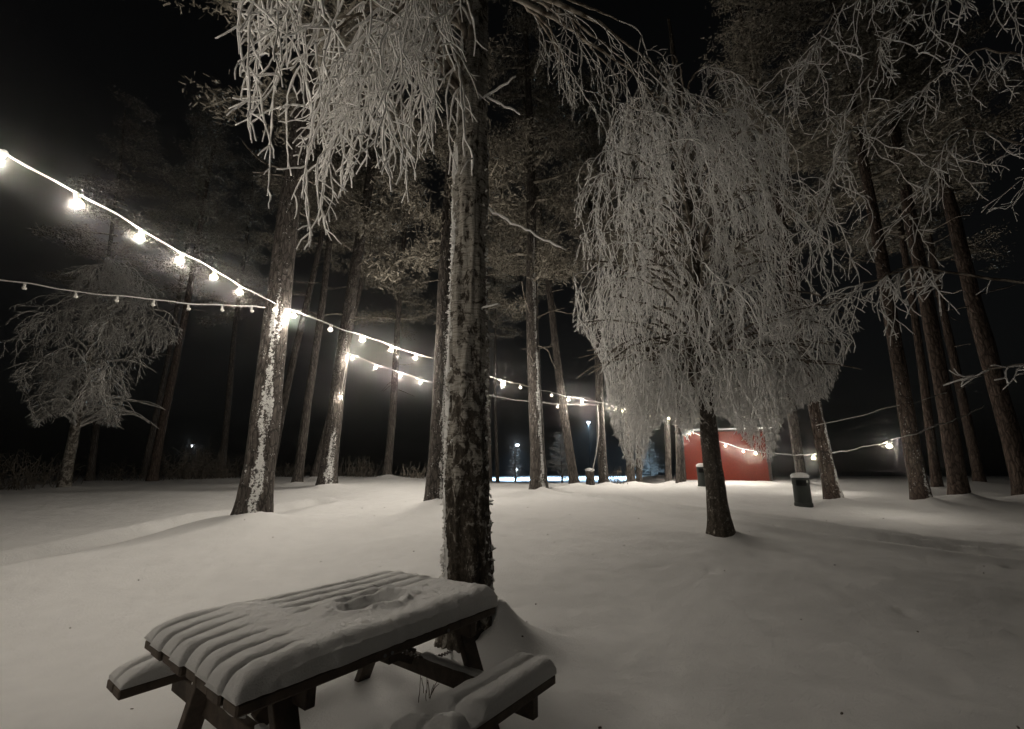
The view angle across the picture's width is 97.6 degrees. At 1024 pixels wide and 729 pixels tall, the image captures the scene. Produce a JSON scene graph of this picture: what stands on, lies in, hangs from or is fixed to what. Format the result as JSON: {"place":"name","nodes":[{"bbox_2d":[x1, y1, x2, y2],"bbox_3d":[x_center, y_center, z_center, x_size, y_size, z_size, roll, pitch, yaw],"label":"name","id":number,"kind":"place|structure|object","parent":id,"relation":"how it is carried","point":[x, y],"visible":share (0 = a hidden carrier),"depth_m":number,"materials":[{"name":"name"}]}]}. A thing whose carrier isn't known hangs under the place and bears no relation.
{"place":"outdoors","nodes":[
{"label":"outdoors","id":0,"kind":"place"},
{"bbox_2d":[0,471,1023,728],"bbox_3d":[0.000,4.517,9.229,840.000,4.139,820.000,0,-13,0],"label":"snow ground","id":1,"kind":"structure","parent":0,"point":[648,603],"depth_m":4.75,"materials":[{"name":"white snow"}]},
{"bbox_2d":[0,449,61,489],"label":"shrub","id":2,"kind":"object","parent":1,"relation":"on","point":[14,477],"visible":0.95,"depth_m":13.61,"materials":[{"name":"brown plant"}]},
{"bbox_2d":[9,454,90,485],"bbox_3d":[-16.188,3.707,15.602,2.323,1.153,1.821,-7,-15,29],"label":"shrub","id":3,"kind":"object","parent":1,"relation":"on","point":[46,473],"visible":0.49,"depth_m":15.56,"materials":[{"name":"brown plant"}]},
{"bbox_2d":[0,257,182,487],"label":"weeping birch","id":4,"kind":"object","parent":1,"relation":"on","point":[86,384],"visible":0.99,"depth_m":13.98,"materials":[{"name":"white plant"}]},
{"bbox_2d":[25,85,185,480],"bbox_3d":[-17.237,-3.847,19.111,4.870,17.661,5.057,10,-16,-37],"label":"pine tree","id":5,"kind":"object","parent":1,"relation":"on","point":[88,246],"visible":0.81,"depth_m":19.57,"materials":[{"name":"green plant"}]},
{"bbox_2d":[75,457,146,480],"bbox_3d":[-16.296,4.370,18.556,2.961,1.077,1.310,-4,-13,17],"label":"shrub","id":6,"kind":"object","parent":1,"relation":"on","point":[118,478],"visible":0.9,"depth_m":18.51,"materials":[{"name":"brown plant"}]},
{"bbox_2d":[129,86,250,480],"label":"pine tree","id":7,"kind":"object","parent":1,"relation":"on","point":[159,439],"visible":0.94,"depth_m":19.34,"materials":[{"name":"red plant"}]},
{"bbox_2d":[159,437,229,479],"bbox_3d":[-14.094,4.126,19.816,3.241,2.052,2.990,-5,-14,23],"label":"shrub","id":8,"kind":"object","parent":1,"relation":"on","point":[182,466],"visible":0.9,"depth_m":19.39,"materials":[{"name":"brown plant"}]},
{"bbox_2d":[136,107,254,478],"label":"pine tree","id":9,"kind":"object","parent":1,"relation":"on","point":[152,433],"visible":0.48,"depth_m":21.52,"materials":[{"name":"brown plant"}]},
{"bbox_2d":[182,449,243,478],"bbox_3d":[-12.749,4.440,19.924,3.192,1.448,2.228,-3,-13,13],"label":"shrub","id":10,"kind":"object","parent":1,"relation":"on","point":[216,473],"visible":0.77,"depth_m":19.90,"materials":[{"name":"brown plant"}]},
{"bbox_2d":[193,142,277,475],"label":"pine tree","id":11,"kind":"object","parent":1,"relation":"on","point":[250,274],"visible":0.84,"depth_m":23.25,"materials":[{"name":"brown plant"}]},
{"bbox_2d":[275,462,312,476],"bbox_3d":[-10.105,4.771,20.498,2.164,0.918,1.709,0,-13,0],"label":"shrub","id":12,"kind":"object","parent":1,"relation":"on","point":[289,473],"visible":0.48,"depth_m":20.23,"materials":[{"name":"brown plant"}]},
{"bbox_2d":[160,0,431,514],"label":"pine tree","id":13,"kind":"object","parent":1,"relation":"on","point":[255,492],"visible":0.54,"depth_m":8.27,"materials":[{"name":"brown plant"}]},
{"bbox_2d":[0,279,264,312],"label":"string lights","id":14,"kind":"object","parent":13,"relation":"hanging from","point":[116,300],"visible":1,"depth_m":7.43},
{"bbox_2d":[0,149,277,311],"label":"string lights","id":15,"kind":"object","parent":13,"relation":"hanging from","point":[77,202],"visible":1,"depth_m":4.75,"materials":[{"name":"white"}]},
{"bbox_2d":[248,44,384,468],"bbox_3d":[-7.239,-4.903,16.866,4.870,18.684,5.057,8,-15,-30],"label":"pine tree","id":16,"kind":"object","parent":1,"relation":"on","point":[297,343],"visible":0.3,"depth_m":16.52,"materials":[{"name":"brown plant"}]},
{"bbox_2d":[106,570,556,728],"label":"picnic table","id":17,"kind":"object","parent":1,"relation":"on","point":[273,662],"visible":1,"depth_m":2.08,"materials":[{"name":"brown wood"}]},
{"bbox_2d":[273,22,394,481],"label":"pine tree","id":18,"kind":"object","parent":1,"relation":"on","point":[298,474],"visible":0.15,"depth_m":15.61,"materials":[{"name":"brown plant"}]},
{"bbox_2d":[338,456,381,476],"bbox_3d":[-6.887,4.721,20.613,2.535,1.043,1.878,0,-13,0],"label":"shrub","id":19,"kind":"object","parent":1,"relation":"on","point":[356,473],"visible":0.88,"depth_m":20.40,"materials":[{"name":"brown plant"}]},
{"bbox_2d":[309,82,420,476],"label":"pine tree","id":20,"kind":"object","parent":1,"relation":"on","point":[317,460],"visible":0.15,"depth_m":19.37,"materials":[{"name":"brown plant"}]},
{"bbox_2d":[299,0,432,484],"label":"pine tree","id":21,"kind":"object","parent":1,"relation":"on","point":[328,468],"visible":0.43,"depth_m":14.85,"materials":[{"name":"brown plant"}]},
{"bbox_2d":[339,362,346,397],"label":"string lights","id":22,"kind":"object","parent":21,"relation":"hanging from","point":[340,396],"visible":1,"depth_m":13.90,"materials":[{"name":"white"}]},
{"bbox_2d":[347,110,439,474],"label":"pine tree","id":23,"kind":"object","parent":1,"relation":"on","point":[399,288],"visible":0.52,"depth_m":19.79,"materials":[{"name":"brown plant"}]},
{"bbox_2d":[395,465,426,477],"bbox_3d":[-4.193,4.490,18.917,1.857,0.836,1.580,0,-13,0],"label":"shrub","id":24,"kind":"object","parent":1,"relation":"on","point":[412,475],"visible":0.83,"depth_m":18.84,"materials":[{"name":"brown plant"}]},
{"bbox_2d":[418,675,438,702],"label":"dry stalks","id":25,"kind":"object","parent":1,"relation":"on","point":[426,690],"visible":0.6,"depth_m":2.77,"materials":[{"name":"brown plant"}]},
{"bbox_2d":[363,0,543,500],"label":"pine tree","id":26,"kind":"object","parent":1,"relation":"on","point":[434,482],"visible":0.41,"depth_m":9.96,"materials":[{"name":"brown plant"}]},
{"bbox_2d":[215,0,720,652],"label":"birch tree","id":27,"kind":"object","parent":1,"relation":"on","point":[467,546],"visible":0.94,"depth_m":3.97,"materials":[{"name":"white plant"}]},
{"bbox_2d":[401,649,452,658],"bbox_3d":[-0.527,1.848,2.897,0.027,0.361,0.993,-2,-13,9],"label":"chain","id":28,"kind":"object","parent":27,"relation":"attached to","point":[441,655],"visible":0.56,"depth_m":2.66,"materials":[{"name":"black metal"}]},
{"bbox_2d":[427,156,526,481],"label":"pine tree","id":29,"kind":"object","parent":1,"relation":"on","point":[495,298],"visible":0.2,"depth_m":22.49,"materials":[{"name":"brown plant"}]},
{"bbox_2d":[487,228,525,482],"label":"pine tree","id":30,"kind":"object","parent":1,"relation":"on","point":[495,321],"visible":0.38,"depth_m":24.63,"materials":[{"name":"brown plant"}]},
{"bbox_2d":[505,445,522,481],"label":"frosted tree","id":31,"kind":"object","parent":1,"relation":"on","point":[515,466],"visible":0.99,"depth_m":37.06,"materials":[{"name":"grey plant"}]},
{"bbox_2d":[486,0,606,489],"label":"pine tree","id":32,"kind":"object","parent":1,"relation":"on","point":[538,474],"visible":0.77,"depth_m":14.52,"materials":[{"name":"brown plant"}]},
{"bbox_2d":[283,307,595,402],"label":"string lights","id":33,"kind":"object","parent":32,"relation":"hanging from","point":[293,315],"visible":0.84,"depth_m":9.64,"materials":[{"name":"white"}]},
{"bbox_2d":[487,19,613,483],"bbox_3d":[1.413,-4.843,16.858,4.870,18.729,5.057,8,-15,-32],"label":"pine tree","id":34,"kind":"object","parent":1,"relation":"on","point":[573,477],"visible":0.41,"depth_m":16.55,"materials":[{"name":"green plant"}]},
{"bbox_2d":[343,351,583,407],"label":"string lights","id":35,"kind":"object","parent":34,"relation":"hanging from","point":[400,375],"visible":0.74,"depth_m":14.53,"materials":[{"name":"white"}]},
{"bbox_2d":[592,405,598,471],"bbox_3d":[2.882,2.532,15.532,0.354,2.299,0.077,6,-14,-25],"label":"loose cable","id":36,"kind":"object","parent":35,"relation":"hanging from","point":[598,438],"visible":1,"depth_m":15.56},
{"bbox_2d":[546,432,580,482],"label":"frosted tree","id":37,"kind":"object","parent":1,"relation":"on","point":[560,451],"visible":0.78,"depth_m":33.18,"materials":[{"name":"grey plant"}]},
{"bbox_2d":[585,468,594,484],"bbox_3d":[2.673,3.860,15.326,0.340,0.650,0.340,0,-13,0],"label":"stump","id":38,"kind":"object","parent":1,"relation":"on","point":[590,478],"visible":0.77,"depth_m":15.22,"materials":[{"name":"brown wood"}]},
{"bbox_2d":[543,65,648,482],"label":"pine tree","id":39,"kind":"object","parent":1,"relation":"on","point":[603,475],"visible":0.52,"depth_m":17.29,"materials":[{"name":"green plant"}]},
{"bbox_2d":[550,72,666,481],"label":"pine tree","id":40,"kind":"object","parent":1,"relation":"on","point":[630,474],"visible":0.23,"depth_m":18.81,"materials":[{"name":"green plant"}]},
{"bbox_2d":[608,466,628,483],"bbox_3d":[3.642,3.933,15.707,0.753,0.708,0.644,6,-14,-26],"label":"shrub","id":41,"kind":"object","parent":1,"relation":"on","point":[612,478],"visible":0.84,"depth_m":15.69,"materials":[{"name":"plant"}]},
{"bbox_2d":[573,122,677,481],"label":"pine tree","id":42,"kind":"object","parent":1,"relation":"on","point":[639,478],"visible":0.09,"depth_m":19.54,"materials":[{"name":"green plant"}]},
{"bbox_2d":[635,439,664,475],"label":"frosted tree","id":43,"kind":"object","parent":1,"relation":"on","point":[650,466],"visible":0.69,"depth_m":38.94,"materials":[{"name":"grey plant"}]},
{"bbox_2d":[603,51,733,482],"bbox_3d":[6.383,-4.085,17.976,4.896,17.740,4.956,11,-17,-40],"label":"pine tree","id":44,"kind":"object","parent":1,"relation":"on","point":[680,467],"visible":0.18,"depth_m":17.94,"materials":[{"name":"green plant"}]},
{"bbox_2d":[672,424,814,458],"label":"string lights","id":45,"kind":"object","parent":44,"relation":"hanging from","point":[755,453],"visible":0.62,"depth_m":15.91,"materials":[{"name":"white"}]},
{"bbox_2d":[622,140,718,481],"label":"pine tree","id":46,"kind":"object","parent":1,"relation":"on","point":[668,473],"visible":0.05,"depth_m":18.29,"materials":[{"name":"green plant"}]},
{"bbox_2d":[696,463,705,486],"bbox_3d":[6.270,3.657,14.757,0.352,0.798,0.352,0,-13,0],"label":"litter bin","id":47,"kind":"object","parent":1,"relation":"on","point":[700,475],"visible":0.61,"depth_m":14.65,"materials":[{"name":"plastic"}]},
{"bbox_2d":[572,18,864,537],"bbox_3d":[3.110,-1.950,7.667,4.435,9.750,4.692,0,-13,0],"label":"weeping birch","id":48,"kind":"object","parent":1,"relation":"on","point":[703,374],"visible":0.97,"depth_m":6.73,"materials":[{"name":"white plant"}]},
{"bbox_2d":[674,427,772,480],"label":"red shed","id":49,"kind":"structure","parent":1,"relation":"on","point":[748,464],"depth_m":18.85,"materials":[{"name":"paint"}]},
{"bbox_2d":[697,52,847,472],"bbox_3d":[9.581,-3.933,16.139,4.870,16.615,5.057,9,-15,-34],"label":"pine tree","id":50,"kind":"object","parent":1,"relation":"on","point":[796,442],"visible":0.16,"depth_m":15.99,"materials":[{"name":"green plant"}]},
{"bbox_2d":[698,0,904,498],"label":"pine tree","id":51,"kind":"object","parent":1,"relation":"on","point":[751,47],"visible":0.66,"depth_m":11.31,"materials":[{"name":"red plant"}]},
{"bbox_2d":[790,472,813,507],"bbox_3d":[6.232,2.692,9.643,0.361,0.719,0.361,0,-13,0],"label":"litter bin","id":52,"kind":"object","parent":1,"relation":"on","point":[801,489],"visible":0.95,"depth_m":9.53,"materials":[{"name":"plastic"}]},
{"bbox_2d":[728,0,990,499],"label":"pine tree","id":53,"kind":"object","parent":1,"relation":"on","point":[919,485],"visible":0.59,"depth_m":11.07,"materials":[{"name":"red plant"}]},
{"bbox_2d":[816,381,974,425],"bbox_3d":[9.188,0.845,10.373,4.887,1.194,0.418,3,-13,-12],"label":"cable","id":54,"kind":"object","parent":53,"relation":"hanging from","point":[892,406],"visible":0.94,"depth_m":9.96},
{"bbox_2d":[814,406,983,454],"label":"string lights","id":55,"kind":"object","parent":53,"relation":"hanging from","point":[888,445],"visible":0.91,"depth_m":9.16,"materials":[{"name":"white"}]},
{"bbox_2d":[703,0,1023,389],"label":"birch tree","id":56,"kind":"object","parent":1,"relation":"on","point":[886,278],"visible":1,"depth_m":5.70,"materials":[{"name":"white plant"}]},
{"bbox_2d":[813,5,1002,486],"bbox_3d":[13.379,-4.653,15.186,4.870,17.661,5.057,9,-16,-35],"label":"pine tree","id":57,"kind":"object","parent":1,"relation":"on","point":[936,479],"visible":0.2,"depth_m":14.66,"materials":[{"name":"green plant"}]},
{"bbox_2d":[802,0,1023,494],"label":"pine tree","id":58,"kind":"object","parent":1,"relation":"on","point":[955,468],"visible":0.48,"depth_m":11.33,"materials":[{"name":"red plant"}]},
{"bbox_2d":[830,0,1023,495],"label":"pine tree","id":59,"kind":"object","parent":1,"relation":"on","point":[1010,433],"visible":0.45,"depth_m":11.81,"materials":[{"name":"brown plant"}]},
{"bbox_2d":[836,58,1017,481],"bbox_3d":[16.333,-4.163,17.782,4.896,17.740,4.956,12,-17,-42],"label":"pine tree","id":60,"kind":"object","parent":1,"relation":"on","point":[977,471],"visible":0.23,"depth_m":16.58,"materials":[{"name":"brown plant"}]},
{"bbox_2d":[0,0,1023,471],"label":"sky","id":61,"kind":"structure","parent":0,"point":[59,59],"materials":[{"name":"black"}]},
{"bbox_2d":[69,505,1019,728],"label":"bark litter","id":62,"kind":"object","parent":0,"point":[841,713],"visible":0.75,"depth_m":3.32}
]}

